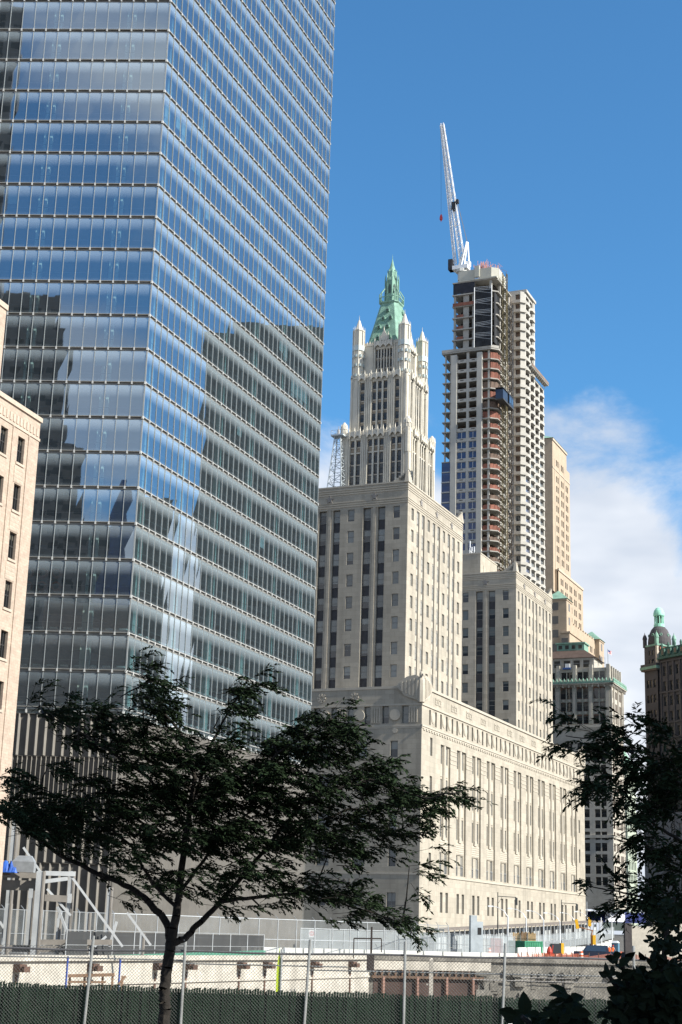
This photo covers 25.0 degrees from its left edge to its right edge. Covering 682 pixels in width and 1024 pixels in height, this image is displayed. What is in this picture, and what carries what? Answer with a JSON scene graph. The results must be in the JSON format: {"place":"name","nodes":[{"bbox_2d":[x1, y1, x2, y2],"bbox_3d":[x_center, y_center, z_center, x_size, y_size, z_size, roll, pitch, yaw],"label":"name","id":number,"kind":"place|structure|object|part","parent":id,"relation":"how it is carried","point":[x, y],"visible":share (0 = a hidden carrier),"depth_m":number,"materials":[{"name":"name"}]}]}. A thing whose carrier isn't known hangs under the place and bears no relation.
{"place":"outdoors","nodes":[
{"label":"outdoors","id":0,"kind":"place"},
{"bbox_2d":[0,934,623,959],"bbox_3d":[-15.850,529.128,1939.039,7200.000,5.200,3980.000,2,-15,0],"label":"street","id":1,"kind":"structure","parent":0,"point":[619,938],"depth_m":301.08,"materials":[{"name":"grey asphalt"}]},
{"bbox_2d":[0,299,42,895],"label":"brick building","id":2,"kind":"structure","parent":1,"relation":"on","point":[19,433],"depth_m":111.40,"materials":[{"name":"stone"}]},
{"bbox_2d":[0,0,335,948],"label":"glass office tower","id":3,"kind":"structure","parent":1,"relation":"on","point":[164,180],"depth_m":182.29,"materials":[{"name":"glass"}]},
{"bbox_2d":[0,955,369,997],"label":"white retaining wall","id":4,"kind":"structure","parent":1,"relation":"on","point":[210,974],"depth_m":133.42,"materials":[{"name":"concrete"}]},
{"bbox_2d":[65,930,264,954],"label":"screened fence","id":5,"kind":"object","parent":4,"relation":"on","point":[212,942],"visible":0.67,"depth_m":128.19,"materials":[{"name":"metal"}]},
{"bbox_2d":[128,950,265,954],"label":"green screen strip","id":6,"kind":"object","parent":4,"relation":"on","point":[201,953],"visible":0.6,"depth_m":135.08,"materials":[{"name":"green fabric"}]},
{"bbox_2d":[1,905,448,953],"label":"site fence","id":7,"kind":"object","parent":1,"relation":"on","point":[199,916],"visible":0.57,"depth_m":155.76,"materials":[{"name":"metal"}]},
{"bbox_2d":[264,947,281,952],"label":"concrete barrier","id":8,"kind":"object","parent":1,"relation":"on","point":[271,949],"visible":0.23,"depth_m":159.79,"materials":[{"name":"white concrete"}]},
{"bbox_2d":[283,947,302,952],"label":"concrete barrier","id":9,"kind":"object","parent":1,"relation":"on","point":[292,950],"visible":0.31,"depth_m":160.60,"materials":[{"name":"white concrete"}]},
{"bbox_2d":[303,948,322,952],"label":"concrete barrier","id":10,"kind":"object","parent":1,"relation":"on","point":[317,950],"visible":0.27,"depth_m":161.53,"materials":[{"name":"white concrete"}]},
{"bbox_2d":[324,949,342,952],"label":"concrete barrier","id":11,"kind":"object","parent":1,"relation":"on","point":[333,950],"visible":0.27,"depth_m":162.35,"materials":[{"name":"white concrete"}]},
{"bbox_2d":[344,949,363,952],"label":"concrete barrier","id":12,"kind":"object","parent":1,"relation":"on","point":[355,951],"visible":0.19,"depth_m":163.23,"materials":[{"name":"white concrete"}]},
{"bbox_2d":[353,927,381,970],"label":"pit derrick","id":13,"kind":"object","parent":1,"relation":"on","point":[370,958],"visible":0.73,"depth_m":144.19,"materials":[{"name":"black metal"}]},
{"bbox_2d":[364,950,382,953],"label":"concrete barrier","id":14,"kind":"object","parent":1,"relation":"on","point":[375,951],"visible":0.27,"depth_m":164.10,"materials":[{"name":"white concrete"}]},
{"bbox_2d":[384,950,402,953],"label":"concrete barrier","id":15,"kind":"object","parent":1,"relation":"on","point":[393,951],"visible":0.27,"depth_m":164.89,"materials":[{"name":"white concrete"}]},
{"bbox_2d":[300,928,514,952],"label":"street fence","id":16,"kind":"object","parent":1,"relation":"on","point":[492,943],"visible":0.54,"depth_m":173.08,"materials":[{"name":"metal"}]},
{"bbox_2d":[406,951,422,954],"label":"concrete barrier","id":17,"kind":"object","parent":1,"relation":"on","point":[413,952],"visible":0.23,"depth_m":165.80,"materials":[{"name":"white concrete"}]},
{"bbox_2d":[423,951,441,955],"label":"concrete barrier","id":18,"kind":"object","parent":1,"relation":"on","point":[432,953],"visible":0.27,"depth_m":166.61,"materials":[{"name":"white concrete"}]},
{"bbox_2d":[443,952,460,955],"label":"concrete barrier","id":19,"kind":"object","parent":1,"relation":"on","point":[451,953],"visible":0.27,"depth_m":167.45,"materials":[{"name":"white concrete"}]},
{"bbox_2d":[462,952,479,956],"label":"concrete barrier","id":20,"kind":"object","parent":1,"relation":"on","point":[471,954],"visible":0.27,"depth_m":168.33,"materials":[{"name":"white concrete"}]},
{"bbox_2d":[469,915,482,956],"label":"grey hut","id":21,"kind":"object","parent":1,"relation":"on","point":[475,936],"visible":0.76,"depth_m":182.72,"materials":[{"name":"metal"}]},
{"bbox_2d":[481,953,498,956],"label":"concrete barrier","id":22,"kind":"object","parent":1,"relation":"on","point":[489,954],"visible":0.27,"depth_m":169.16,"materials":[{"name":"white concrete"}]},
{"bbox_2d":[488,905,508,935],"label":"street lamp","id":23,"kind":"object","parent":1,"relation":"on","point":[507,920],"visible":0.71,"depth_m":233.47,"materials":[{"name":"white metal"}]},
{"bbox_2d":[497,892,517,933],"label":"signal pole","id":24,"kind":"object","parent":1,"relation":"on","point":[516,901],"visible":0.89,"depth_m":241.05,"materials":[{"name":"grey metal"}]},
{"bbox_2d":[499,953,516,956],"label":"concrete barrier","id":25,"kind":"object","parent":1,"relation":"on","point":[508,954],"visible":0.27,"depth_m":170.06,"materials":[{"name":"white concrete"}]},
{"bbox_2d":[431,920,602,948],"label":"covered walkway","id":26,"kind":"structure","parent":1,"relation":"on","point":[568,929],"depth_m":329.23,"materials":[{"name":"grey metal"}]},
{"bbox_2d":[507,908,526,931],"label":"street lamp","id":27,"kind":"object","parent":1,"relation":"on","point":[524,916],"visible":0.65,"depth_m":247.60,"materials":[{"name":"white metal"}]},
{"bbox_2d":[517,947,526,956],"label":"concrete barrier","id":28,"kind":"object","parent":1,"relation":"on","point":[523,950],"visible":0.77,"depth_m":205.20,"materials":[{"name":"white concrete"}]},
{"bbox_2d":[369,955,681,1004],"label":"grey retaining wall","id":29,"kind":"structure","parent":1,"relation":"on","point":[565,964],"depth_m":166.46,"materials":[{"name":"concrete"}]},
{"bbox_2d":[589,953,672,959],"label":"orange netting","id":30,"kind":"object","parent":29,"relation":"on","point":[604,955],"visible":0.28,"depth_m":174.29,"materials":[{"name":"plastic"}]},
{"bbox_2d":[515,941,542,953],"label":"green container","id":31,"kind":"object","parent":1,"relation":"on","point":[528,943],"visible":0.39,"depth_m":222.81,"materials":[{"name":"green metal"}]},
{"bbox_2d":[513,932,520,940],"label":"timber stack","id":32,"kind":"object","parent":31,"relation":"on","point":[517,936],"visible":0.79,"depth_m":223.68,"materials":[{"name":"brown wood"}]},
{"bbox_2d":[521,932,527,940],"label":"timber stack","id":33,"kind":"object","parent":31,"relation":"on","point":[525,936],"visible":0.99,"depth_m":223.39,"materials":[{"name":"brown wood"}]},
{"bbox_2d":[528,932,535,940],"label":"timber stack","id":34,"kind":"object","parent":31,"relation":"on","point":[533,936],"visible":1,"depth_m":223.17,"materials":[{"name":"brown wood"}]},
{"bbox_2d":[526,947,536,956],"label":"concrete barrier","id":35,"kind":"object","parent":1,"relation":"on","point":[531,951],"visible":0.77,"depth_m":213.26,"materials":[{"name":"white concrete"}]},
{"bbox_2d":[526,910,543,946],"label":"street lamp","id":36,"kind":"object","parent":1,"relation":"on","point":[543,926],"visible":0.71,"depth_m":263.28,"materials":[{"name":"white metal"}]},
{"bbox_2d":[462,927,613,949],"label":"kerb fence","id":37,"kind":"object","parent":1,"relation":"on","point":[578,938],"visible":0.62,"depth_m":294.85,"materials":[{"name":"metal"}]},
{"bbox_2d":[535,947,543,956],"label":"concrete barrier","id":38,"kind":"object","parent":1,"relation":"on","point":[537,949],"visible":0.69,"depth_m":220.48,"materials":[{"name":"white concrete"}]},
{"bbox_2d":[545,945,553,956],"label":"red compressor","id":39,"kind":"object","parent":1,"relation":"on","point":[549,952],"visible":0.96,"depth_m":213.20,"materials":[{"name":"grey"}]},
{"bbox_2d":[543,912,560,942],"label":"street lamp","id":40,"kind":"object","parent":1,"relation":"on","point":[559,924],"visible":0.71,"depth_m":282.17,"materials":[{"name":"white metal"}]},
{"bbox_2d":[549,940,563,956],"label":"site generator","id":41,"kind":"object","parent":1,"relation":"on","point":[558,948],"visible":0.72,"depth_m":215.68,"materials":[{"name":"grey metal"}]},
{"bbox_2d":[515,952,611,956],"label":"orange netting","id":42,"kind":"object","parent":1,"relation":"on","point":[544,954],"visible":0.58,"depth_m":197.83,"materials":[{"name":"plastic"}]},
{"bbox_2d":[564,947,570,954],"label":"concrete barrier","id":43,"kind":"object","parent":1,"relation":"on","point":[567,950],"visible":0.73,"depth_m":253.46,"materials":[{"name":"white concrete"}]},
{"bbox_2d":[561,900,577,933],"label":"signal pole","id":44,"kind":"object","parent":1,"relation":"on","point":[561,912],"visible":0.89,"depth_m":287.65,"materials":[{"name":"grey metal"}]},
{"bbox_2d":[578,951,583,959],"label":"traffic drum","id":45,"kind":"object","parent":1,"relation":"on","point":[580,953],"visible":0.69,"depth_m":194.62,"materials":[{"name":"orange"}]},
{"bbox_2d":[574,919,595,944],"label":"site signal","id":46,"kind":"object","parent":1,"relation":"on","point":[593,939],"visible":0.94,"depth_m":211.41,"materials":[{"name":"yellow metal"}]},
{"bbox_2d":[586,902,590,944],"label":"corner signal","id":47,"kind":"object","parent":1,"relation":"on","point":[589,923],"visible":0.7,"depth_m":314.83,"materials":[{"name":"metal"}]},
{"bbox_2d":[573,945,608,956],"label":"parked van","id":48,"kind":"object","parent":1,"relation":"on","point":[591,950],"visible":0.37,"depth_m":200.53,"materials":[{"name":"paint"}]},
{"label":"window","id":49,"kind":"part","parent":48,"relation":"part of","materials":[{"name":"glass"}]},
{"bbox_2d":[611,941,619,954],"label":"portable toilet","id":50,"kind":"object","parent":1,"relation":"on","point":[616,944],"visible":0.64,"depth_m":253.73,"materials":[{"name":"blue plastic"}]},
{"bbox_2d":[603,752,637,930],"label":"pale green building","id":51,"kind":"structure","parent":1,"relation":"on","point":[632,866],"depth_m":526.76,"materials":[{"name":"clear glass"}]},
{"bbox_2d":[623,923,681,957],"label":"site hoarding","id":52,"kind":"object","parent":1,"relation":"on","point":[636,937],"visible":0.32,"depth_m":180.37,"materials":[{"name":"metal"}]},
{"bbox_2d":[644,812,681,926],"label":"grey stone building","id":53,"kind":"structure","parent":1,"relation":"on","point":[669,829],"depth_m":445.50,"materials":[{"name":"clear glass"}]},
{"bbox_2d":[327,428,345,486],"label":"lattice mast","id":54,"kind":"object","parent":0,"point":[337,436],"visible":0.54,"depth_m":537.30,"materials":[{"name":"metal"}]},
{"bbox_2d":[340,256,435,498],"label":"gothic skyscraper","id":55,"kind":"structure","parent":0,"point":[385,439],"depth_m":541.58,"materials":[{"name":"beige stone"}]},
{"bbox_2d":[303,470,585,945],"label":"stone office building","id":56,"kind":"structure","parent":0,"point":[432,647],"depth_m":314.21,"materials":[{"name":"stone"}]},
{"bbox_2d":[441,262,548,591],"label":"concrete tower","id":57,"kind":"structure","parent":0,"point":[472,472],"depth_m":483.78,"materials":[{"name":"grey concrete"}]},
{"bbox_2d":[441,483,449,491],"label":"window","id":58,"kind":"structure","parent":57,"relation":"in","point":[445,487],"depth_m":474.64,"materials":[{"name":"blue glass"}]},
{"bbox_2d":[441,493,449,501],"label":"window","id":59,"kind":"structure","parent":57,"relation":"in","point":[445,497],"depth_m":473.83,"materials":[{"name":"blue glass"}]},
{"bbox_2d":[441,503,449,511],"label":"window","id":60,"kind":"structure","parent":57,"relation":"in","point":[446,505],"depth_m":472.91,"materials":[{"name":"blue glass"}]},
{"bbox_2d":[442,463,449,471],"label":"window","id":61,"kind":"structure","parent":57,"relation":"in","point":[445,466],"depth_m":476.38,"materials":[{"name":"blue glass"}]},
{"bbox_2d":[442,473,449,481],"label":"window","id":62,"kind":"structure","parent":57,"relation":"in","point":[445,476],"depth_m":475.45,"materials":[{"name":"blue glass"}]},
{"bbox_2d":[440,123,470,280],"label":"luffing crane","id":63,"kind":"object","parent":57,"relation":"on","point":[453,266],"visible":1,"depth_m":502.63,"materials":[{"name":"white metal"}]},
{"bbox_2d":[456,503,464,509],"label":"window","id":64,"kind":"structure","parent":57,"relation":"in","point":[458,505],"depth_m":471.64,"materials":[{"name":"blue glass"}]},
{"bbox_2d":[456,492,465,499],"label":"window","id":65,"kind":"structure","parent":57,"relation":"in","point":[462,495],"depth_m":472.33,"materials":[{"name":"blue glass"}]},
{"bbox_2d":[457,432,465,438],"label":"window","id":66,"kind":"structure","parent":57,"relation":"in","point":[460,435],"depth_m":477.55,"materials":[{"name":"blue glass"}]},
{"bbox_2d":[457,442,465,448],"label":"window","id":67,"kind":"structure","parent":57,"relation":"in","point":[460,445],"depth_m":476.61,"materials":[{"name":"blue glass"}]},
{"bbox_2d":[457,452,465,458],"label":"window","id":68,"kind":"structure","parent":57,"relation":"in","point":[460,455],"depth_m":475.80,"materials":[{"name":"blue glass"}]},
{"bbox_2d":[457,462,465,468],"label":"window","id":69,"kind":"structure","parent":57,"relation":"in","point":[460,465],"depth_m":474.87,"materials":[{"name":"blue glass"}]},
{"bbox_2d":[457,472,465,478],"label":"window","id":70,"kind":"structure","parent":57,"relation":"in","point":[461,475],"depth_m":474.06,"materials":[{"name":"blue glass"}]},
{"bbox_2d":[457,482,465,488],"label":"window","id":71,"kind":"structure","parent":57,"relation":"in","point":[462,485],"depth_m":473.14,"materials":[{"name":"blue glass"}]},
{"bbox_2d":[468,481,475,487],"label":"window","id":72,"kind":"structure","parent":57,"relation":"in","point":[472,484],"depth_m":471.75,"materials":[{"name":"blue glass"}]},
{"bbox_2d":[468,491,475,498],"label":"window","id":73,"kind":"structure","parent":57,"relation":"in","point":[470,494],"depth_m":470.95,"materials":[{"name":"blue glass"}]},
{"bbox_2d":[468,502,475,508],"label":"window","id":74,"kind":"structure","parent":57,"relation":"in","point":[470,504],"depth_m":470.14,"materials":[{"name":"blue glass"}]},
{"bbox_2d":[468,512,475,518],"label":"window","id":75,"kind":"structure","parent":57,"relation":"in","point":[471,515],"depth_m":469.23,"materials":[{"name":"blue glass"}]},
{"bbox_2d":[468,522,475,528],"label":"window","id":76,"kind":"structure","parent":57,"relation":"in","point":[472,525],"depth_m":468.42,"materials":[{"name":"blue glass"}]},
{"bbox_2d":[468,533,475,539],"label":"window","id":77,"kind":"structure","parent":57,"relation":"in","point":[470,535],"depth_m":467.62,"materials":[{"name":"blue glass"}]},
{"bbox_2d":[468,543,475,549],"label":"window","id":78,"kind":"structure","parent":57,"relation":"in","point":[472,544],"depth_m":466.60,"materials":[{"name":"blue glass"}]},
{"bbox_2d":[469,431,475,437],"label":"window","id":79,"kind":"structure","parent":57,"relation":"in","point":[471,433],"depth_m":476.15,"materials":[{"name":"blue glass"}]},
{"bbox_2d":[469,441,475,447],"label":"window","id":80,"kind":"structure","parent":57,"relation":"in","point":[471,443],"depth_m":475.34,"materials":[{"name":"blue glass"}]},
{"bbox_2d":[469,451,475,457],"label":"window","id":81,"kind":"structure","parent":57,"relation":"in","point":[472,454],"depth_m":474.41,"materials":[{"name":"blue glass"}]},
{"bbox_2d":[469,461,475,467],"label":"window","id":82,"kind":"structure","parent":57,"relation":"in","point":[472,464],"depth_m":473.60,"materials":[{"name":"blue glass"}]},
{"bbox_2d":[469,471,475,477],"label":"window","id":83,"kind":"structure","parent":57,"relation":"in","point":[472,474],"depth_m":472.67,"materials":[{"name":"blue glass"}]},
{"bbox_2d":[494,273,513,570],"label":"construction hoist","id":84,"kind":"object","parent":57,"relation":"attached to","point":[504,399],"visible":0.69,"depth_m":477.37,"materials":[{"name":"metal"}]},
{"bbox_2d":[318,0,681,934],"label":"sky","id":85,"kind":"structure","parent":0,"point":[562,119],"materials":[{"name":"blue"}]},
{"bbox_2d":[499,984,592,1023],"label":"broadleaf bush","id":86,"kind":"object","parent":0,"point":[562,1006],"visible":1,"depth_m":5.03,"materials":[{"name":"green plant"}]},
{"bbox_2d":[544,436,604,666],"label":"tan setback tower","id":87,"kind":"structure","parent":0,"point":[567,605],"depth_m":565.25,"materials":[{"name":"stone"}]},
{"bbox_2d":[552,642,626,909],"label":"ornate office block","id":88,"kind":"structure","parent":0,"point":[584,682],"depth_m":496.26,"materials":[{"name":"stone"}]},
{"bbox_2d":[587,911,645,922],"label":"awning strip","id":89,"kind":"object","parent":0,"point":[622,918],"visible":0.42,"depth_m":486.55,"materials":[{"name":"blue fabric"}]},
{"bbox_2d":[597,896,681,1023],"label":"broadleaf bush","id":90,"kind":"object","parent":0,"point":[640,994],"visible":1,"depth_m":4.98,"materials":[{"name":"green plant"}]},
{"bbox_2d":[640,607,681,812],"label":"cupola office building","id":91,"kind":"structure","parent":0,"point":[661,669],"depth_m":567.43,"materials":[{"name":"brown brick"}]},
{"label":"excavation floor","id":92,"kind":"structure","parent":0,"visible":0},
{"bbox_2d":[65,956,68,984],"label":"blue pole","id":93,"kind":"object","parent":92,"relation":"on","point":[67,971],"visible":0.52,"depth_m":95.67,"materials":[{"name":"metal"}]},
{"bbox_2d":[0,801,151,954],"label":"steel frame","id":94,"kind":"object","parent":92,"relation":"on","point":[35,889],"visible":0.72,"depth_m":120.06,"materials":[{"name":"white metal"}]},
{"bbox_2d":[3,860,18,872],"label":"blue tarpaulin","id":95,"kind":"object","parent":94,"relation":"on","point":[8,867],"visible":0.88,"depth_m":118.47,"materials":[{"name":"blue plastic"}]},
{"bbox_2d":[12,855,35,872],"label":"grey tank","id":96,"kind":"object","parent":94,"relation":"on","point":[25,864],"visible":1,"depth_m":118.68,"materials":[{"name":"metal"}]},
{"bbox_2d":[68,973,126,988],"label":"timber trestle","id":97,"kind":"object","parent":92,"relation":"on","point":[92,980],"visible":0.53,"depth_m":93.56,"materials":[{"name":"brown wood"}]},
{"bbox_2d":[118,959,120,982],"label":"blue pole","id":98,"kind":"object","parent":92,"relation":"on","point":[119,970],"visible":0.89,"depth_m":95.73,"materials":[{"name":"metal"}]},
{"bbox_2d":[426,958,432,997],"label":"concrete post","id":99,"kind":"object","parent":92,"relation":"on","point":[430,974],"visible":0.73,"depth_m":99.49,"materials":[{"name":"beige concrete"}]},
{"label":"plaza","id":100,"kind":"structure","parent":0,"visible":0},
{"bbox_2d":[0,645,496,1023],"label":"street tree","id":101,"kind":"object","parent":100,"relation":"on","point":[207,806],"visible":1,"depth_m":30.85,"materials":[{"name":"green plant"}]},
{"bbox_2d":[276,949,282,994],"bbox_3d":[-1.654,13.258,39.904,0.147,3.750,0.056,2,-15,0],"label":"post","id":102,"kind":"object","parent":100,"relation":"on","point":[278,977],"visible":0.52,"depth_m":40.21,"materials":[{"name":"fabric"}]},
{"bbox_2d":[0,936,681,1023],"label":"chain link fence","id":103,"kind":"object","parent":100,"relation":"on","point":[35,1003],"visible":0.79,"depth_m":38.18,"materials":[{"name":"metal"}]},
{"bbox_2d":[529,696,681,939],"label":"street tree","id":104,"kind":"object","parent":100,"relation":"on","point":[665,792],"visible":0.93,"depth_m":23.08,"materials":[{"name":"green plant"}]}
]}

